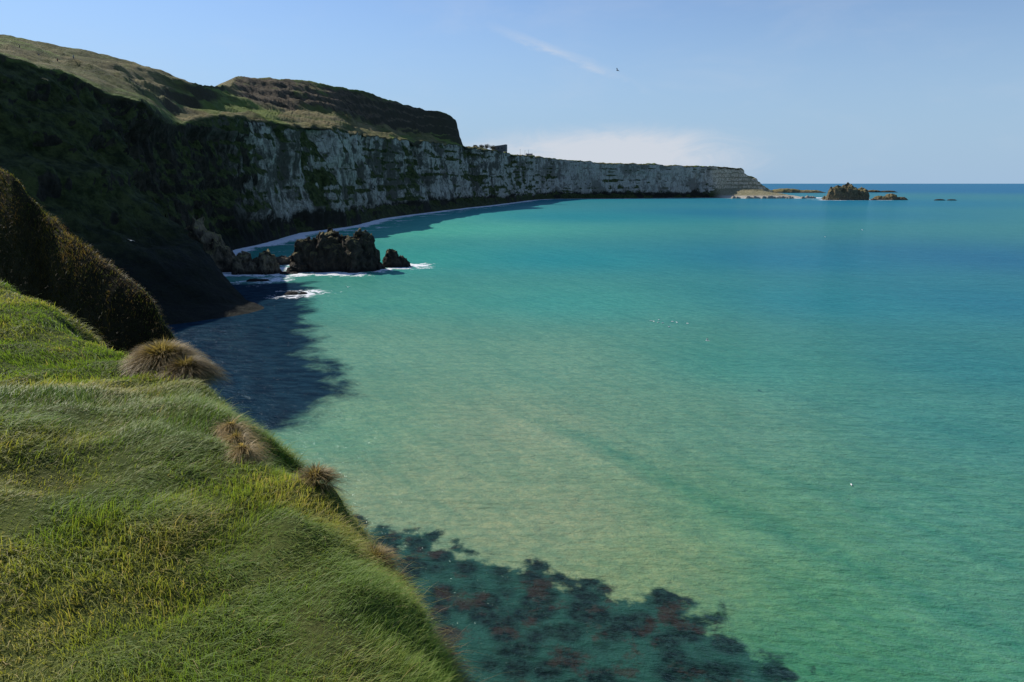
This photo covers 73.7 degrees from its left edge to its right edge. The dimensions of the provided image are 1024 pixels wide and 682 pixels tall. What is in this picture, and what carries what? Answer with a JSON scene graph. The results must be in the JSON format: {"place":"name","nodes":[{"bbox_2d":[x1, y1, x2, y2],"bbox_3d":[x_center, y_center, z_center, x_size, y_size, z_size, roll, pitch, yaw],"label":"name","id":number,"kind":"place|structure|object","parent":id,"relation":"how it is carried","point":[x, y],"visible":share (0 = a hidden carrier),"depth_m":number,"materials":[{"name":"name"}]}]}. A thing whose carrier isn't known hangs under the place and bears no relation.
{"place":"outdoors","nodes":[
{"label":"outdoors","id":0,"kind":"place"},
{"bbox_2d":[0,169,186,356],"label":"grassy spur","id":1,"kind":"structure","parent":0,"point":[115,293],"depth_m":27.20,"materials":[{"name":"plant"}]},
{"bbox_2d":[0,283,443,681],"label":"grassy clifftop","id":2,"kind":"structure","parent":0,"point":[107,473],"depth_m":4.50,"materials":[{"name":"plant"}]},
{"bbox_2d":[114,337,216,377],"bbox_3d":[-4.749,0.245,9.294,1.522,0.662,1.437,0,13,0],"label":"dry grass tussock","id":3,"kind":"object","parent":2,"relation":"on","point":[152,355],"visible":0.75,"depth_m":9.10,"materials":[{"name":"beige plant"}]},
{"bbox_2d":[152,353,231,392],"bbox_3d":[-4.301,0.390,9.018,1.241,0.518,1.175,0,13,0],"label":"dry grass tussock","id":4,"kind":"object","parent":2,"relation":"on","point":[196,368],"visible":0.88,"depth_m":8.90,"materials":[{"name":"beige plant"}]},
{"bbox_2d":[209,414,269,447],"bbox_3d":[-2.839,0.921,6.913,0.831,0.419,0.787,0,13,0],"label":"dry grass tussock","id":5,"kind":"object","parent":2,"relation":"on","point":[234,425],"visible":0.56,"depth_m":6.84,"materials":[{"name":"beige plant"}]},
{"bbox_2d":[215,424,272,460],"bbox_3d":[-2.692,1.011,6.642,0.832,0.410,0.798,0,13,0],"label":"dry grass tussock","id":6,"kind":"object","parent":2,"relation":"on","point":[236,437],"visible":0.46,"depth_m":6.59,"materials":[{"name":"beige plant"}]},
{"bbox_2d":[222,437,281,468],"bbox_3d":[-2.500,1.068,6.349,0.745,0.350,0.735,0,13,0],"label":"dry grass tussock","id":7,"kind":"object","parent":2,"relation":"on","point":[248,451],"visible":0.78,"depth_m":6.25,"materials":[{"name":"beige plant"}]},
{"bbox_2d":[0,281,506,681],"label":"grass","id":8,"kind":"structure","parent":2,"relation":"on","point":[395,582],"depth_m":4.77,"materials":[{"name":"green plant"}]},
{"bbox_2d":[291,460,352,500],"bbox_3d":[-1.700,1.190,5.904,0.698,0.329,0.627,0,13,0],"label":"dry grass tussock","id":9,"kind":"object","parent":2,"relation":"on","point":[316,473],"visible":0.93,"depth_m":5.89,"materials":[{"name":"beige plant"}]},
{"bbox_2d":[361,542,413,574],"bbox_3d":[-1.057,1.665,5.210,0.622,0.293,0.602,0,13,0],"label":"dry grass tussock","id":10,"kind":"object","parent":2,"relation":"on","point":[375,552],"visible":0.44,"depth_m":5.21,"materials":[{"name":"beige plant"}]},
{"bbox_2d":[0,34,800,324],"bbox_3d":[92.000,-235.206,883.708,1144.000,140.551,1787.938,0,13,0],"label":"hills and cliffs","id":11,"kind":"structure","parent":0,"point":[108,158],"depth_m":342.10,"materials":[{"name":"green plant"}]},
{"bbox_2d":[494,144,506,151],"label":"stone building","id":12,"kind":"structure","parent":11,"relation":"on","point":[500,148],"depth_m":1046.08,"materials":[{"name":"grey stone"}]},
{"bbox_2d":[0,0,1023,183],"label":"sky","id":13,"kind":"structure","parent":0,"point":[776,91],"materials":[{"name":"blue"}]},
{"bbox_2d":[166,184,1023,681],"bbox_3d":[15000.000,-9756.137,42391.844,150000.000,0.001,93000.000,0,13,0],"label":"sea","id":14,"kind":"structure","parent":0,"point":[540,440],"depth_m":88.65,"materials":[{"name":"liquid"}]},
{"bbox_2d":[184,215,235,271],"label":"shore rock","id":15,"kind":"object","parent":14,"relation":"in","point":[222,255],"visible":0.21,"depth_m":238.31,"materials":[{"name":"grey stone"}]},
{"bbox_2d":[231,249,281,274],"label":"shore rock","id":16,"kind":"object","parent":14,"relation":"in","point":[264,262],"visible":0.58,"depth_m":231.23,"materials":[{"name":"grey stone"}]},
{"bbox_2d":[246,278,269,281],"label":"rock","id":17,"kind":"object","parent":14,"relation":"in","point":[255,280],"visible":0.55,"depth_m":214.22,"materials":[{"name":"black stone"}]},
{"bbox_2d":[276,255,290,264],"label":"rock","id":18,"kind":"object","parent":14,"relation":"in","point":[283,260],"visible":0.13,"depth_m":259.12,"materials":[{"name":"grey stone"}]},
{"bbox_2d":[279,271,297,273],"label":"rock","id":19,"kind":"object","parent":14,"relation":"in","point":[285,272],"visible":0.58,"depth_m":232.03,"materials":[{"name":"black stone"}]},
{"bbox_2d":[284,291,307,294],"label":"rock","id":20,"kind":"object","parent":14,"relation":"in","point":[293,293],"visible":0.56,"depth_m":189.08,"materials":[{"name":"grey stone"}]},
{"bbox_2d":[286,227,385,272],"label":"sea stack","id":21,"kind":"object","parent":14,"relation":"in","point":[330,250],"visible":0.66,"depth_m":237.07,"materials":[{"name":"grey stone"}]},
{"bbox_2d":[382,249,410,267],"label":"rock","id":22,"kind":"object","parent":14,"relation":"in","point":[392,258],"visible":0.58,"depth_m":250.53,"materials":[{"name":"grey stone"}]},
{"bbox_2d":[771,188,825,192],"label":"skerry","id":23,"kind":"structure","parent":14,"relation":"in","point":[785,190],"depth_m":2225.46,"materials":[{"name":"brown stone"}]},
{"bbox_2d":[822,182,869,199],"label":"islet","id":24,"kind":"object","parent":14,"relation":"in","point":[847,191],"visible":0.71,"depth_m":1257.32,"materials":[{"name":"stone"}]},
{"bbox_2d":[868,190,895,191],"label":"skerry","id":25,"kind":"structure","parent":14,"relation":"in","point":[880,191],"depth_m":2334.36,"materials":[{"name":"stone"}]},
{"bbox_2d":[870,193,907,199],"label":"skerry","id":26,"kind":"structure","parent":14,"relation":"in","point":[892,196],"depth_m":1265.80,"materials":[{"name":"brown stone"}]}
]}

